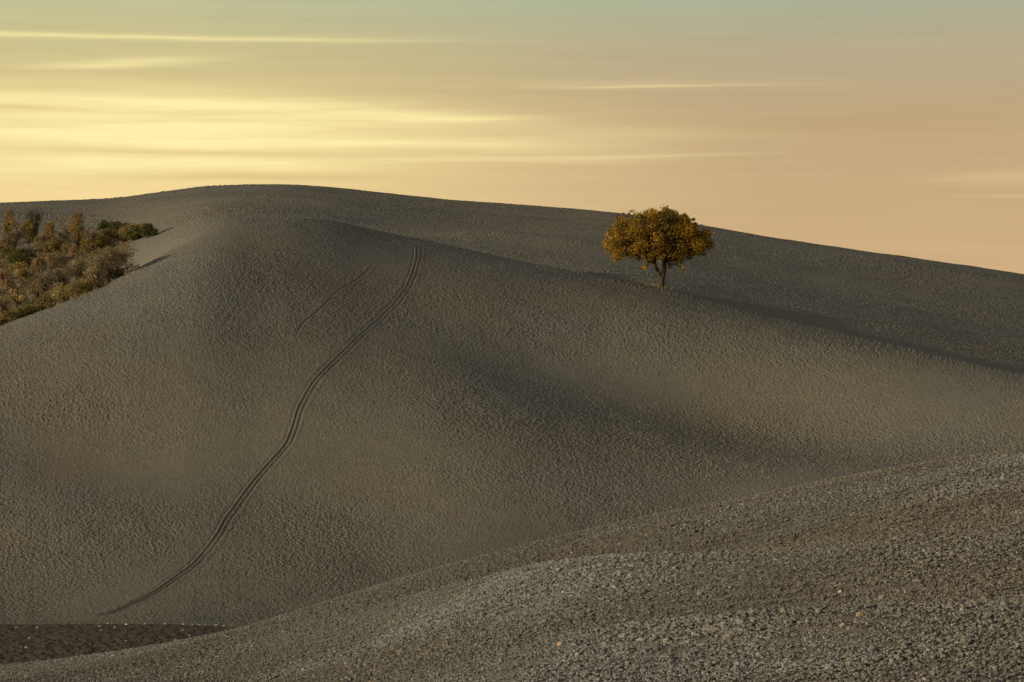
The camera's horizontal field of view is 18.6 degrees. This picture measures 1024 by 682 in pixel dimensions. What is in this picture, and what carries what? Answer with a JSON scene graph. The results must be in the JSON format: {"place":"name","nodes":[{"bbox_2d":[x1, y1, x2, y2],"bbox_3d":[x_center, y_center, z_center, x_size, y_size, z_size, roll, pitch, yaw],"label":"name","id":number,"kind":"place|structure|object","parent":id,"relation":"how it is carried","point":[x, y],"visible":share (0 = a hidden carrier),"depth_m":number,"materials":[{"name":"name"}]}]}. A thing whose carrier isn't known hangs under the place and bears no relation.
{"place":"outdoors","nodes":[
{"label":"outdoors","id":0,"kind":"place"},
{"bbox_2d":[0,624,235,664],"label":"valley field","id":1,"kind":"structure","parent":0,"point":[48,641],"depth_m":222.45,"materials":[{"name":"soil"}]},
{"bbox_2d":[0,218,1023,626],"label":"ploughed hill","id":2,"kind":"structure","parent":0,"point":[466,404],"depth_m":294.94,"materials":[{"name":"soil"}]},
{"bbox_2d":[48,277,102,301],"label":"bush","id":3,"kind":"object","parent":2,"relation":"on","point":[81,286],"visible":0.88,"depth_m":325.95,"materials":[{"name":"yellow plant"}]},
{"bbox_2d":[53,265,139,306],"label":"dry grass","id":4,"kind":"structure","parent":2,"relation":"on","point":[125,273],"depth_m":324.87,"materials":[{"name":"brown plant"}]},
{"bbox_2d":[82,239,140,283],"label":"shrub","id":5,"kind":"object","parent":2,"relation":"on","point":[108,254],"visible":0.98,"depth_m":330.21,"materials":[{"name":"brown plant"}]},
{"bbox_2d":[106,267,127,279],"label":"bush","id":6,"kind":"object","parent":2,"relation":"on","point":[119,275],"visible":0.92,"depth_m":330.76,"materials":[{"name":"green plant"}]},
{"bbox_2d":[75,242,427,618],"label":"wheel track","id":7,"kind":"structure","parent":2,"relation":"on","point":[256,478],"depth_m":285.75,"materials":[{"name":"soil"}]},
{"bbox_2d":[290,261,379,339],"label":"furrow","id":8,"kind":"structure","parent":2,"relation":"on","point":[305,321],"depth_m":318.55,"materials":[{"name":"soil"}]},
{"bbox_2d":[641,282,671,288],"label":"weeds","id":9,"kind":"object","parent":2,"relation":"on","point":[657,285],"visible":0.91,"depth_m":343.47,"materials":[{"name":"brown plant"}]},
{"bbox_2d":[601,204,714,287],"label":"tree","id":10,"kind":"object","parent":2,"relation":"on","point":[653,237],"visible":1,"depth_m":341.08,"materials":[{"name":"orange plant"}]},
{"bbox_2d":[669,454,822,476],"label":"stubble","id":11,"kind":"object","parent":2,"relation":"on","point":[735,468],"visible":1,"depth_m":286.36,"materials":[{"name":"brown plant"}]},
{"bbox_2d":[0,184,1023,373],"bbox_3d":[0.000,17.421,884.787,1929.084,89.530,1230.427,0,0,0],"label":"ridge hill","id":12,"kind":"structure","parent":0,"point":[972,314],"depth_m":429.88,"materials":[{"name":"soil"}]},
{"bbox_2d":[0,270,8,279],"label":"plume grass","id":13,"kind":"object","parent":12,"relation":"on","point":[3,275],"depth_m":424.96,"materials":[{"name":"brown plant"}]},
{"bbox_2d":[0,310,10,324],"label":"shrub","id":14,"kind":"object","parent":12,"relation":"on","point":[4,319],"visible":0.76,"depth_m":318.83,"materials":[{"name":"brown plant"}]},
{"bbox_2d":[0,294,11,314],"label":"shrub","id":15,"kind":"object","parent":12,"relation":"on","point":[3,307],"visible":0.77,"depth_m":402.59,"materials":[{"name":"brown plant"}]},
{"bbox_2d":[0,237,13,256],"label":"bush","id":16,"kind":"object","parent":12,"relation":"on","point":[6,247],"visible":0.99,"depth_m":445.12,"materials":[{"name":"yellow plant"}]},
{"bbox_2d":[0,278,16,293],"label":"plume grass","id":17,"kind":"object","parent":12,"relation":"on","point":[7,284],"depth_m":417.64,"materials":[{"name":"brown plant"}]},
{"bbox_2d":[0,209,25,242],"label":"tree","id":18,"kind":"object","parent":12,"relation":"on","point":[7,227],"visible":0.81,"depth_m":457.42,"materials":[{"name":"brown plant"}]},
{"bbox_2d":[1,230,24,252],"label":"shrub","id":19,"kind":"object","parent":12,"relation":"on","point":[14,240],"visible":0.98,"depth_m":448.93,"materials":[{"name":"brown plant"}]},
{"bbox_2d":[7,288,28,307],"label":"shrub","id":20,"kind":"object","parent":12,"relation":"on","point":[17,299],"visible":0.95,"depth_m":406.15,"materials":[{"name":"yellow plant"}]},
{"bbox_2d":[4,247,37,266],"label":"bush","id":21,"kind":"object","parent":12,"relation":"on","point":[19,255],"visible":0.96,"depth_m":435.23,"materials":[{"name":"green plant"}]},
{"bbox_2d":[3,303,42,320],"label":"bush","id":22,"kind":"object","parent":12,"relation":"on","point":[20,312],"visible":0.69,"depth_m":320.10,"materials":[{"name":"green plant"}]},
{"bbox_2d":[12,261,36,285],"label":"shrub","id":23,"kind":"object","parent":12,"relation":"on","point":[20,268],"visible":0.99,"depth_m":422.02,"materials":[{"name":"yellow plant"}]},
{"bbox_2d":[19,220,38,243],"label":"tree","id":24,"kind":"object","parent":12,"relation":"on","point":[29,232],"visible":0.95,"depth_m":457.08,"materials":[{"name":"yellow plant"}]},
{"bbox_2d":[24,206,44,240],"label":"bare tree","id":25,"kind":"object","parent":12,"relation":"on","point":[39,217],"visible":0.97,"depth_m":459.23,"materials":[{"name":"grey plant"}]},
{"bbox_2d":[26,281,45,299],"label":"shrub","id":26,"kind":"object","parent":12,"relation":"on","point":[39,287],"visible":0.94,"depth_m":408.83,"materials":[{"name":"brown plant"}]},
{"bbox_2d":[31,256,44,269],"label":"plume grass","id":27,"kind":"object","parent":12,"relation":"on","point":[37,261],"depth_m":433.20,"materials":[{"name":"brown plant"}]},
{"bbox_2d":[29,270,53,295],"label":"shrub","id":28,"kind":"object","parent":12,"relation":"on","point":[43,278],"visible":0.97,"depth_m":411.68,"materials":[{"name":"brown plant"}]},
{"bbox_2d":[31,233,51,252],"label":"shrub","id":29,"kind":"object","parent":12,"relation":"on","point":[37,240],"visible":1,"depth_m":446.13,"materials":[{"name":"brown plant"}]},
{"bbox_2d":[29,292,60,310],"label":"bush","id":30,"kind":"object","parent":12,"relation":"on","point":[47,301],"visible":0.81,"depth_m":322.36,"materials":[{"name":"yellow plant"}]},
{"bbox_2d":[42,221,58,239],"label":"shrub","id":31,"kind":"object","parent":12,"relation":"on","point":[49,228],"visible":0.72,"depth_m":454.97,"materials":[{"name":"brown plant"}]},
{"bbox_2d":[44,251,56,263],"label":"plume grass","id":32,"kind":"object","parent":12,"relation":"on","point":[50,256],"depth_m":434.81,"materials":[{"name":"brown plant"}]},
{"bbox_2d":[40,235,69,252],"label":"bush","id":33,"kind":"object","parent":12,"relation":"on","point":[53,244],"visible":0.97,"depth_m":444.46,"materials":[{"name":"yellow plant"}]},
{"bbox_2d":[44,281,66,299],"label":"shrub","id":34,"kind":"object","parent":12,"relation":"on","point":[49,291],"visible":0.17,"depth_m":404.23,"materials":[{"name":"brown plant"}]},
{"bbox_2d":[46,251,71,272],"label":"shrub","id":35,"kind":"object","parent":12,"relation":"on","point":[54,258],"visible":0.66,"depth_m":423.98,"materials":[{"name":"brown plant"}]},
{"bbox_2d":[48,265,76,285],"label":"shrub","id":36,"kind":"object","parent":12,"relation":"on","point":[61,276],"visible":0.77,"depth_m":412.70,"materials":[{"name":"brown plant"}]},
{"bbox_2d":[53,224,73,244],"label":"shrub","id":37,"kind":"object","parent":12,"relation":"on","point":[65,236],"visible":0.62,"depth_m":451.31,"materials":[{"name":"brown plant"}]},
{"bbox_2d":[0,222,143,322],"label":"undergrowth","id":38,"kind":"object","parent":12,"relation":"on","point":[65,254],"visible":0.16,"depth_m":431.02,"materials":[{"name":"brown plant"}]},
{"bbox_2d":[68,242,82,259],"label":"plume grass","id":39,"kind":"object","parent":12,"relation":"on","point":[72,248],"depth_m":437.63,"materials":[{"name":"brown plant"}]},
{"bbox_2d":[66,256,88,279],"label":"shrub","id":40,"kind":"object","parent":12,"relation":"on","point":[81,267],"visible":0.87,"depth_m":417.26,"materials":[{"name":"brown plant"}]},
{"bbox_2d":[67,210,95,248],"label":"tree","id":41,"kind":"object","parent":12,"relation":"on","point":[77,230],"visible":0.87,"depth_m":445.93,"materials":[{"name":"brown plant"}]},
{"bbox_2d":[80,227,100,253],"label":"shrub","id":42,"kind":"object","parent":12,"relation":"on","point":[89,243],"visible":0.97,"depth_m":440.26,"materials":[{"name":"brown plant"}]},
{"bbox_2d":[78,233,115,250],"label":"bush","id":43,"kind":"object","parent":12,"relation":"on","point":[104,240],"visible":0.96,"depth_m":440.94,"materials":[{"name":"green plant"}]},
{"bbox_2d":[88,262,107,286],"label":"shrub","id":44,"kind":"object","parent":12,"relation":"on","point":[97,272],"visible":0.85,"depth_m":328.99,"materials":[{"name":"brown plant"}]},
{"bbox_2d":[96,219,109,231],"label":"bush","id":45,"kind":"object","parent":12,"relation":"on","point":[103,224],"visible":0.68,"depth_m":459.86,"materials":[{"name":"green plant"}]},
{"bbox_2d":[98,227,120,239],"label":"bush","id":46,"kind":"object","parent":12,"relation":"on","point":[112,233],"visible":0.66,"depth_m":447.91,"materials":[{"name":"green plant"}]},
{"bbox_2d":[107,218,128,229],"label":"bush","id":47,"kind":"object","parent":12,"relation":"on","point":[117,224],"visible":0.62,"depth_m":456.21,"materials":[{"name":"green plant"}]},
{"bbox_2d":[117,223,143,239],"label":"bush","id":48,"kind":"object","parent":12,"relation":"on","point":[126,231],"visible":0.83,"depth_m":441.33,"materials":[{"name":"green plant"}]},
{"bbox_2d":[127,231,142,239],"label":"bush","id":49,"kind":"object","parent":12,"relation":"on","point":[134,235],"visible":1,"depth_m":439.71,"materials":[{"name":"green plant"}]},
{"bbox_2d":[138,222,158,238],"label":"bush","id":50,"kind":"object","parent":12,"relation":"on","point":[150,229],"visible":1,"depth_m":436.55,"materials":[{"name":"green plant"}]},
{"bbox_2d":[0,449,1023,681],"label":"foreground hill","id":51,"kind":"structure","parent":0,"point":[401,593],"depth_m":87.61,"materials":[{"name":"soil"}]},
{"bbox_2d":[0,448,1023,681],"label":"soil clods","id":52,"kind":"object","parent":51,"relation":"on","point":[986,603],"visible":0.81,"depth_m":85.14,"materials":[{"name":"soil"}]},
{"bbox_2d":[0,0,1023,273],"label":"sky","id":53,"kind":"structure","parent":0,"point":[893,127],"materials":[{"name":"yellow"}]}
]}

